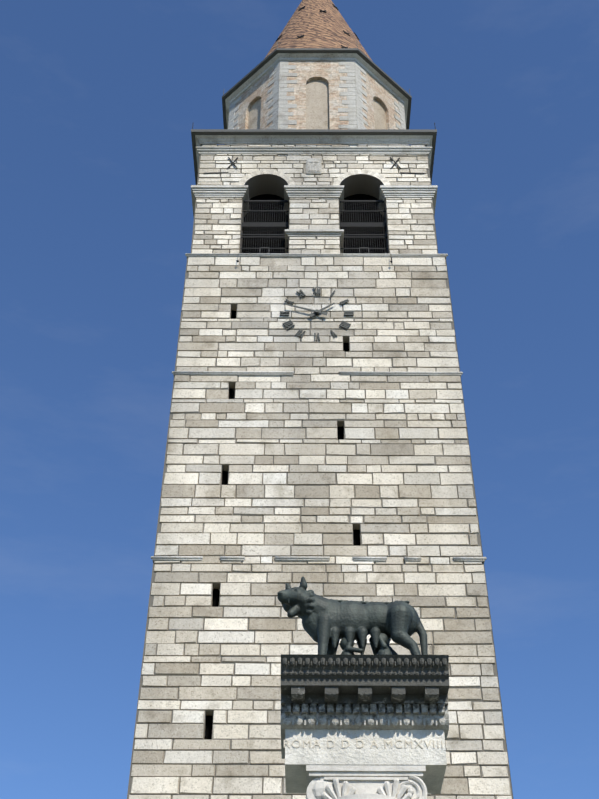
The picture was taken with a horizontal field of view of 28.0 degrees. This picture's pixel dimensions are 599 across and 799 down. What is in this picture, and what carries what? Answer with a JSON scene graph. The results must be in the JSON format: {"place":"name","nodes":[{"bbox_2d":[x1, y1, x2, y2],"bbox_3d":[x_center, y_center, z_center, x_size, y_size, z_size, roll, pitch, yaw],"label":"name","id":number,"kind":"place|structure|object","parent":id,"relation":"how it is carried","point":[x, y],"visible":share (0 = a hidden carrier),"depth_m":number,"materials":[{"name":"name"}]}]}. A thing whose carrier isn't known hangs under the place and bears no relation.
{"place":"outdoors","nodes":[
{"label":"outdoors","id":0,"kind":"place"},
{"bbox_2d":[0,0,598,798],"label":"sky","id":1,"kind":"structure","parent":0,"point":[101,101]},
{"bbox_2d":[127,257,512,798],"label":"tower shaft","id":2,"kind":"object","parent":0,"point":[316,454],"visible":0.83,"depth_m":48.85,"materials":[{"name":"grey stone"}]},
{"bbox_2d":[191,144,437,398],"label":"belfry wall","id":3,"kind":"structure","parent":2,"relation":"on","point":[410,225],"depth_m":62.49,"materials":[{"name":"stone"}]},
{"bbox_2d":[191,129,436,184],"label":"cornice","id":4,"kind":"structure","parent":3,"relation":"on","point":[194,132],"depth_m":64.58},
{"bbox_2d":[241,200,386,237],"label":"tower belfry beams","id":5,"kind":"structure","parent":3,"relation":"in","point":[344,226],"depth_m":61.13,"materials":[{"name":"black metal"}]},
{"bbox_2d":[192,123,435,262],"bbox_3d":[0.753,-10.583,61.884,13.135,10.950,0.890,0,-40,0],"label":"ironwork","id":6,"kind":"object","parent":3,"relation":"attached to","point":[345,235],"visible":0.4,"depth_m":60.88,"materials":[{"name":"black metal"}]},
{"bbox_2d":[191,135,437,253],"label":"stone trim","id":7,"kind":"structure","parent":3,"relation":"attached to","point":[314,166],"depth_m":64.07,"materials":[{"name":"grey stone"}]},
{"bbox_2d":[232,61,400,144],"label":"drum wall","id":8,"kind":"structure","parent":3,"relation":"on","point":[318,97],"depth_m":69.82,"materials":[{"name":"stone"}]},
{"bbox_2d":[227,61,405,144],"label":"corner quoins","id":9,"kind":"object","parent":8,"relation":"attached to","point":[280,74],"visible":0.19,"depth_m":69.18,"materials":[{"name":"grey stone"}]},
{"bbox_2d":[264,0,371,59],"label":"spire roof","id":10,"kind":"structure","parent":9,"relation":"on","point":[313,25],"depth_m":76.56,"materials":[{"name":"tile"}]},
{"bbox_2d":[276,4,358,47],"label":"spire anchors","id":11,"kind":"object","parent":10,"relation":"attached to","point":[325,12],"visible":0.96,"depth_m":79.00,"materials":[{"name":"black metal"}]},
{"bbox_2d":[225,53,407,128],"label":"cornice","id":12,"kind":"structure","parent":8,"relation":"attached to","point":[278,57],"depth_m":71.53,"materials":[{"name":"grey stone"}]},
{"bbox_2d":[222,42,411,144],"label":"roof eaves","id":13,"kind":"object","parent":12,"relation":"on","point":[360,53],"visible":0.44,"depth_m":71.70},
{"bbox_2d":[280,287,353,340],"bbox_3d":[0.807,-4.061,56.009,3.449,3.454,0.240,0,-40,0],"label":"tower clock","id":14,"kind":"object","parent":2,"relation":"attached to","point":[343,324],"visible":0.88,"depth_m":55.97,"materials":[{"name":"black metal"}]},
{"bbox_2d":[151,253,486,561],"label":"tower string courses","id":15,"kind":"object","parent":2,"relation":"attached to","point":[277,558],"visible":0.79,"depth_m":53.60,"materials":[{"name":"grey stone"}]},
{"bbox_2d":[306,765,426,798],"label":"column capital","id":16,"kind":"object","parent":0,"point":[364,781],"visible":1,"depth_m":8.60,"materials":[{"name":"white stone"}]},
{"bbox_2d":[285,729,446,793],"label":"inscribed stone block","id":17,"kind":"structure","parent":16,"relation":"on","point":[300,758],"depth_m":8.74,"materials":[{"name":"white stone"}]},
{"bbox_2d":[281,654,448,758],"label":"cornice","id":18,"kind":"structure","parent":17,"relation":"on","point":[380,692],"depth_m":8.82,"materials":[{"name":"grey stone"}]},
{"bbox_2d":[284,740,446,747],"bbox_3d":[0.479,2.510,8.747,1.188,0.062,0.004,0,-40,0],"label":"inscription","id":19,"kind":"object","parent":17,"relation":"attached to","point":[375,744],"depth_m":8.75,"materials":[{"name":"grey stone"}]},
{"bbox_3d":[0.465,4.958,7.049,1.000,4.743,1.000,0,-40,0],"label":"column","id":20,"kind":"object","parent":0,"visible":0},
{"bbox_2d":[277,577,427,654],"bbox_3d":[0.404,1.775,9.328,1.175,0.792,0.387,3,-40,-3],"label":"wolf statue","id":21,"kind":"object","parent":20,"relation":"on","point":[328,624],"visible":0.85,"depth_m":9.29,"materials":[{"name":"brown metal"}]},
{"bbox_2d":[340,633,392,654],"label":"infant twins statues","id":22,"kind":"object","parent":20,"relation":"on","point":[347,648],"visible":0.33,"depth_m":9.16,"materials":[{"name":"grey metal"}]}
]}

